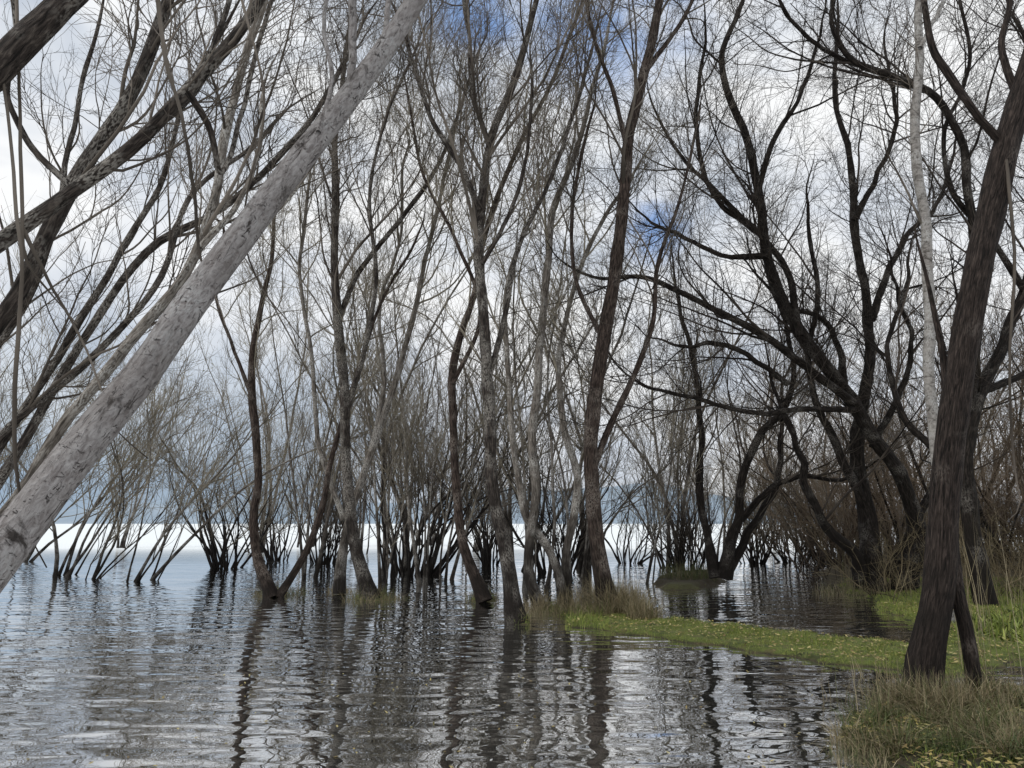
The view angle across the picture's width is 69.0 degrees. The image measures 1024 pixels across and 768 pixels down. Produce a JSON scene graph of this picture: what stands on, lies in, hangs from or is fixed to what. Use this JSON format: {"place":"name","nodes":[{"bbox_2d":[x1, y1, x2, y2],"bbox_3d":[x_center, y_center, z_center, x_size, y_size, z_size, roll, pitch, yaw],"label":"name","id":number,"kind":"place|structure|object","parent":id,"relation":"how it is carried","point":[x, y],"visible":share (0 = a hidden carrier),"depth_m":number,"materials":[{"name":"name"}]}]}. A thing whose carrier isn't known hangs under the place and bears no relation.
{"place":"outdoors","nodes":[
{"label":"outdoors","id":0,"kind":"place"},
{"bbox_2d":[0,524,1023,767],"bbox_3d":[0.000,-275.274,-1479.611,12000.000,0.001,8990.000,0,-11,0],"label":"water","id":1,"kind":"structure","parent":0,"point":[82,659],"depth_m":8.19,"materials":[{"name":"grey liquid"}]},
{"bbox_2d":[0,0,359,567],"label":"dark willow tree","id":2,"kind":"object","parent":1,"relation":"on","point":[27,38],"visible":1,"depth_m":5.52,"materials":[{"name":"brown plant"}]},
{"bbox_2d":[0,0,427,592],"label":"leaning willow tree","id":3,"kind":"object","parent":1,"relation":"on","point":[28,516],"visible":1,"depth_m":4.67,"materials":[{"name":"grey plant"}]},
{"bbox_2d":[233,0,547,593],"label":"willow tree","id":4,"kind":"object","parent":1,"relation":"on","point":[339,581],"visible":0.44,"depth_m":19.20,"materials":[{"name":"grey plant"}]},
{"bbox_2d":[338,0,625,603],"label":"willow tree","id":5,"kind":"object","parent":1,"relation":"on","point":[481,591],"visible":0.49,"depth_m":17.15,"materials":[{"name":"brown plant"}]},
{"bbox_2d":[382,0,726,609],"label":"willow tree","id":6,"kind":"object","parent":1,"relation":"on","point":[562,576],"visible":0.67,"depth_m":15.49,"materials":[{"name":"grey plant"}]},
{"bbox_2d":[0,0,1023,509],"label":"sky","id":7,"kind":"structure","parent":0,"point":[36,185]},
{"bbox_2d":[54,483,1022,523],"bbox_3d":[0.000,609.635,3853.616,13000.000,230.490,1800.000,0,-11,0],"label":"mountain","id":8,"kind":"structure","parent":0,"point":[71,519],"depth_m":3325.48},
{"bbox_2d":[278,553,1023,767],"bbox_3d":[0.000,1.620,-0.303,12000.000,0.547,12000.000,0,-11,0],"label":"ground","id":9,"kind":"structure","parent":0,"point":[674,583],"depth_m":9.93,"materials":[{"name":"green plant"}]},
{"bbox_2d":[0,260,41,464],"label":"willow tree","id":10,"kind":"object","parent":9,"relation":"on","point":[8,387],"visible":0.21,"depth_m":30.44,"materials":[{"name":"brown plant"}]},
{"bbox_2d":[0,202,94,467],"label":"willow tree","id":11,"kind":"object","parent":9,"relation":"on","point":[18,259],"visible":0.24,"depth_m":24.37,"materials":[{"name":"brown plant"}]},
{"bbox_2d":[0,176,110,466],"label":"willow tree","id":12,"kind":"object","parent":9,"relation":"on","point":[22,421],"visible":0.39,"depth_m":27.77,"materials":[{"name":"brown plant"}]},
{"bbox_2d":[0,259,184,517],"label":"willow tree","id":13,"kind":"object","parent":9,"relation":"on","point":[33,377],"visible":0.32,"depth_m":20.50,"materials":[{"name":"brown plant"}]},
{"bbox_2d":[0,347,218,561],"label":"willow tree","id":14,"kind":"object","parent":9,"relation":"on","point":[58,537],"visible":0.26,"depth_m":32.85,"materials":[{"name":"brown plant"}]},
{"bbox_2d":[35,293,211,547],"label":"willow tree","id":15,"kind":"object","parent":9,"relation":"on","point":[123,540],"visible":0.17,"depth_m":50.67,"materials":[{"name":"brown plant"}]},
{"bbox_2d":[0,331,247,575],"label":"willow tree","id":16,"kind":"object","parent":9,"relation":"on","point":[67,571],"visible":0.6,"depth_m":23.62,"materials":[{"name":"brown plant"}]},
{"bbox_2d":[52,318,266,579],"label":"willow tree","id":17,"kind":"object","parent":9,"relation":"on","point":[121,496],"visible":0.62,"depth_m":22.16,"materials":[{"name":"brown plant"}]},
{"bbox_2d":[0,0,426,489],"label":"willow tree","id":18,"kind":"object","parent":9,"relation":"on","point":[64,377],"visible":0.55,"depth_m":12.12,"materials":[{"name":"brown plant"}]},
{"bbox_2d":[124,381,324,568],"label":"willow tree","id":19,"kind":"object","parent":9,"relation":"on","point":[211,551],"visible":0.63,"depth_m":26.99,"materials":[{"name":"brown plant"}]},
{"bbox_2d":[155,199,345,552],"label":"willow tree","id":20,"kind":"object","parent":9,"relation":"on","point":[260,384],"visible":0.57,"depth_m":41.66,"materials":[{"name":"brown plant"}]},
{"bbox_2d":[0,0,517,514],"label":"willow tree","id":21,"kind":"object","parent":9,"relation":"on","point":[208,234],"visible":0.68,"depth_m":8.07,"materials":[{"name":"grey plant"}]},
{"bbox_2d":[203,427,316,561],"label":"willow tree","id":22,"kind":"object","parent":9,"relation":"on","point":[271,557],"visible":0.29,"depth_m":32.41,"materials":[{"name":"brown plant"}]},
{"bbox_2d":[101,283,447,580],"bbox_3d":[-7.209,1.444,21.302,10.157,8.987,6.518,10,-14,-42],"label":"willow tree","id":23,"kind":"object","parent":9,"relation":"on","point":[164,534],"visible":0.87,"depth_m":21.04,"materials":[{"name":"brown plant"}]},
{"bbox_2d":[143,20,476,597],"bbox_3d":[-4.911,-1.987,18.337,8.453,14.090,5.020,5,-12,-23],"label":"willow tree","id":24,"kind":"object","parent":9,"relation":"on","point":[269,589],"visible":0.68,"depth_m":17.61,"materials":[{"name":"brown plant"}]},
{"bbox_2d":[218,169,417,577],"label":"willow tree","id":25,"kind":"object","parent":9,"relation":"on","point":[318,565],"visible":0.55,"depth_m":22.49,"materials":[{"name":"brown plant"}]},
{"bbox_2d":[256,318,395,547],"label":"willow tree","id":26,"kind":"object","parent":9,"relation":"on","point":[312,452],"visible":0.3,"depth_m":51.72,"materials":[{"name":"brown plant"}]},
{"bbox_2d":[260,401,413,563],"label":"willow tree","id":27,"kind":"object","parent":9,"relation":"on","point":[335,517],"visible":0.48,"depth_m":30.08,"materials":[{"name":"brown plant"}]},
{"bbox_2d":[271,254,433,553],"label":"willow tree","id":28,"kind":"object","parent":9,"relation":"on","point":[361,531],"visible":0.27,"depth_m":40.25,"materials":[{"name":"brown plant"}]},
{"bbox_2d":[278,236,471,586],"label":"willow tree","id":29,"kind":"object","parent":9,"relation":"on","point":[377,508],"visible":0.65,"depth_m":19.89,"materials":[{"name":"brown plant"}]},
{"bbox_2d":[142,18,646,570],"bbox_3d":[-2.354,-2.033,26.756,15.159,17.871,16.909,-2,-11,12],"label":"willow tree","id":30,"kind":"object","parent":9,"relation":"on","point":[296,338],"visible":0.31,"depth_m":26.05,"materials":[{"name":"brown plant"}]},
{"bbox_2d":[265,0,546,599],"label":"willow tree","id":31,"kind":"object","parent":9,"relation":"on","point":[363,573],"visible":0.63,"depth_m":17.57,"materials":[{"name":"brown plant"}]},
{"bbox_2d":[306,186,518,586],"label":"willow tree","id":32,"kind":"object","parent":9,"relation":"on","point":[419,582],"visible":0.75,"depth_m":19.83,"materials":[{"name":"brown plant"}]},
{"bbox_2d":[381,302,481,545],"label":"willow tree","id":33,"kind":"object","parent":9,"relation":"on","point":[433,535],"visible":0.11,"depth_m":55.38,"materials":[{"name":"brown plant"}]},
{"bbox_2d":[301,305,605,575],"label":"willow tree","id":34,"kind":"object","parent":9,"relation":"on","point":[438,532],"visible":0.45,"depth_m":23.45,"materials":[{"name":"brown plant"}]},
{"bbox_2d":[272,0,674,624],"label":"willow tree","id":35,"kind":"object","parent":9,"relation":"on","point":[512,596],"visible":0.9,"depth_m":13.61,"materials":[{"name":"brown plant"}]},
{"bbox_2d":[296,177,682,570],"bbox_3d":[-0.696,-0.609,26.553,11.472,14.933,12.718,6,-12,-30],"label":"willow tree","id":36,"kind":"object","parent":9,"relation":"on","point":[510,491],"visible":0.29,"depth_m":26.03,"materials":[{"name":"brown plant"}]},
{"bbox_2d":[409,400,569,565],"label":"willow tree","id":37,"kind":"object","parent":9,"relation":"on","point":[485,549],"visible":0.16,"depth_m":29.03,"materials":[{"name":"brown plant"}]},
{"bbox_2d":[411,228,603,580],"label":"willow tree","id":38,"kind":"object","parent":9,"relation":"on","point":[452,576],"visible":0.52,"depth_m":21.99,"materials":[{"name":"brown plant"}]},
{"bbox_2d":[9,601,1023,767],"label":"fallen leaves","id":39,"kind":"object","parent":9,"relation":"on","point":[949,763],"visible":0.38,"depth_m":7.37,"materials":[{"name":"brown plant"}]},
{"bbox_2d":[435,308,623,551],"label":"willow tree","id":40,"kind":"object","parent":9,"relation":"on","point":[518,436],"visible":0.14,"depth_m":42.83,"materials":[{"name":"brown plant"}]},
{"bbox_2d":[460,73,603,589],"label":"willow tree","id":41,"kind":"object","parent":9,"relation":"on","point":[524,466],"visible":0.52,"depth_m":18.67,"materials":[{"name":"grey plant"}]},
{"bbox_2d":[446,377,662,574],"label":"willow tree","id":42,"kind":"object","parent":9,"relation":"on","point":[579,539],"visible":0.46,"depth_m":24.27,"materials":[{"name":"brown plant"}]},
{"bbox_2d":[461,200,690,582],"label":"willow tree","id":43,"kind":"object","parent":9,"relation":"on","point":[566,501],"visible":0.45,"depth_m":20.92,"materials":[{"name":"brown plant"}]},
{"bbox_2d":[484,170,726,568],"bbox_3d":[3.979,-0.262,25.812,8.145,14.051,13.689,6,-12,-28],"label":"willow tree","id":44,"kind":"object","parent":9,"relation":"on","point":[588,563],"visible":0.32,"depth_m":26.50,"materials":[{"name":"brown plant"}]},
{"bbox_2d":[250,482,1023,767],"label":"dry grass","id":45,"kind":"structure","parent":9,"relation":"on","point":[946,705],"depth_m":6.03,"materials":[{"name":"green plant"}]},
{"bbox_2d":[563,275,722,583],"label":"willow tree","id":46,"kind":"object","parent":9,"relation":"on","point":[652,480],"visible":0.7,"depth_m":20.17,"materials":[{"name":"brown plant"}]},
{"bbox_2d":[564,427,734,563],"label":"willow tree","id":47,"kind":"object","parent":9,"relation":"on","point":[628,548],"visible":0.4,"depth_m":30.24,"materials":[{"name":"brown plant"}]},
{"bbox_2d":[487,0,812,611],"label":"willow tree","id":48,"kind":"object","parent":9,"relation":"on","point":[593,450],"visible":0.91,"depth_m":14.92,"materials":[{"name":"brown plant"}]},
{"bbox_2d":[516,120,822,568],"bbox_3d":[5.877,-1.048,26.114,8.448,15.618,11.194,6,-12,-27],"label":"willow tree","id":49,"kind":"object","parent":9,"relation":"on","point":[693,447],"visible":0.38,"depth_m":27.40,"materials":[{"name":"brown plant"}]},
{"bbox_2d":[621,437,740,571],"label":"willow tree","id":50,"kind":"object","parent":9,"relation":"on","point":[684,531],"visible":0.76,"depth_m":23.84,"materials":[{"name":"brown plant"}]},
{"bbox_2d":[645,329,803,546],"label":"willow tree","id":51,"kind":"object","parent":9,"relation":"on","point":[696,446],"visible":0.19,"depth_m":52.49,"materials":[{"name":"brown plant"}]},
{"bbox_2d":[609,199,851,560],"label":"willow tree","id":52,"kind":"object","parent":9,"relation":"on","point":[723,478],"visible":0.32,"depth_m":32.53,"materials":[{"name":"brown plant"}]},
{"bbox_2d":[447,0,1023,594],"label":"spreading willow tree","id":53,"kind":"object","parent":9,"relation":"on","point":[855,474],"visible":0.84,"depth_m":17.63,"materials":[{"name":"black plant"}]},
{"bbox_2d":[692,438,826,563],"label":"willow tree","id":54,"kind":"object","parent":9,"relation":"on","point":[751,550],"visible":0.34,"depth_m":29.98,"materials":[{"name":"brown plant"}]},
{"bbox_2d":[693,361,834,549],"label":"willow tree","id":55,"kind":"object","parent":9,"relation":"on","point":[753,437],"visible":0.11,"depth_m":46.46,"materials":[{"name":"brown plant"}]},
{"bbox_2d":[610,153,952,580],"bbox_3d":[7.266,-1.079,20.061,8.487,12.403,6.967,0,-11,0],"label":"crooked willow tree","id":56,"kind":"object","parent":9,"relation":"on","point":[725,566],"visible":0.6,"depth_m":19.58,"materials":[{"name":"black plant"}]},
{"bbox_2d":[709,400,857,562],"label":"willow tree","id":57,"kind":"object","parent":9,"relation":"on","point":[784,558],"visible":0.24,"depth_m":30.89,"materials":[{"name":"brown plant"}]},
{"bbox_2d":[655,392,923,554],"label":"willow tree","id":58,"kind":"object","parent":9,"relation":"on","point":[741,448],"visible":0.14,"depth_m":40.42,"materials":[{"name":"brown plant"}]},
{"bbox_2d":[697,292,940,566],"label":"willow tree","id":59,"kind":"object","parent":9,"relation":"on","point":[766,463],"visible":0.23,"depth_m":27.77,"materials":[{"name":"brown plant"}]},
{"bbox_2d":[639,285,1000,556],"bbox_3d":[14.525,2.162,36.177,17.883,13.152,7.586,0,-11,-2],"label":"willow tree","id":60,"kind":"object","parent":9,"relation":"on","point":[810,398],"visible":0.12,"depth_m":35.37,"materials":[{"name":"brown plant"}]},
{"bbox_2d":[762,426,929,563],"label":"willow tree","id":61,"kind":"object","parent":9,"relation":"on","point":[811,553],"visible":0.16,"depth_m":30.22,"materials":[{"name":"brown plant"}]},
{"bbox_2d":[673,0,1023,606],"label":"dark willow tree","id":62,"kind":"object","parent":9,"relation":"on","point":[969,510],"visible":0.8,"depth_m":15.46,"materials":[{"name":"black plant"}]},
{"bbox_2d":[678,257,1023,568],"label":"willow tree","id":63,"kind":"object","parent":9,"relation":"on","point":[891,489],"visible":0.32,"depth_m":23.66,"materials":[{"name":"brown plant"}]},
{"bbox_2d":[784,291,920,512],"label":"willow tree","id":64,"kind":"object","parent":9,"relation":"on","point":[854,387],"visible":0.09,"depth_m":43.10,"materials":[{"name":"grey plant"}]},
{"bbox_2d":[688,364,1023,580],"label":"thicket","id":65,"kind":"object","parent":9,"relation":"on","point":[996,500],"visible":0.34,"depth_m":23.36,"materials":[{"name":"brown plant"}]},
{"bbox_2d":[796,0,1001,623],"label":"slender pale tree","id":66,"kind":"object","parent":9,"relation":"on","point":[925,212],"visible":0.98,"depth_m":13.00,"materials":[{"name":"grey plant"}]},
{"bbox_2d":[797,505,1023,600],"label":"brush","id":67,"kind":"object","parent":9,"relation":"on","point":[994,566],"visible":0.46,"depth_m":16.25,"materials":[{"name":"plant"}]},
{"bbox_2d":[798,349,1023,528],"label":"willow tree","id":68,"kind":"object","parent":9,"relation":"on","point":[988,488],"visible":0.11,"depth_m":28.37,"materials":[{"name":"brown plant"}]},
{"bbox_2d":[833,231,1023,572],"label":"willow tree","id":69,"kind":"object","parent":9,"relation":"on","point":[924,486],"visible":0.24,"depth_m":21.55,"materials":[{"name":"brown plant"}]},
{"bbox_2d":[868,262,1023,558],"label":"willow tree","id":70,"kind":"object","parent":9,"relation":"on","point":[979,463],"visible":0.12,"depth_m":30.43,"materials":[{"name":"brown plant"}]},
{"bbox_2d":[892,219,1023,529],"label":"willow tree","id":71,"kind":"object","parent":9,"relation":"on","point":[939,360],"visible":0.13,"depth_m":39.66,"materials":[{"name":"brown plant"}]},
{"bbox_2d":[894,256,1023,550],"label":"willow tree","id":72,"kind":"object","parent":9,"relation":"on","point":[1019,385],"visible":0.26,"depth_m":24.52,"materials":[{"name":"brown plant"}]},
{"bbox_2d":[901,0,1023,701],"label":"brown willow tree","id":73,"kind":"object","parent":9,"relation":"on","point":[943,596],"visible":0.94,"depth_m":6.99,"materials":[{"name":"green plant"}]},
{"bbox_2d":[950,600,1023,644],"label":"leafy plant","id":74,"kind":"object","parent":9,"relation":"on","point":[998,627],"visible":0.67,"depth_m":10.68,"materials":[{"name":"green plant"}]},
{"bbox_2d":[979,319,1023,488],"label":"willow tree","id":75,"kind":"object","parent":9,"relation":"on","point":[998,405],"visible":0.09,"depth_m":33.99,"materials":[{"name":"grey plant"}]}
]}

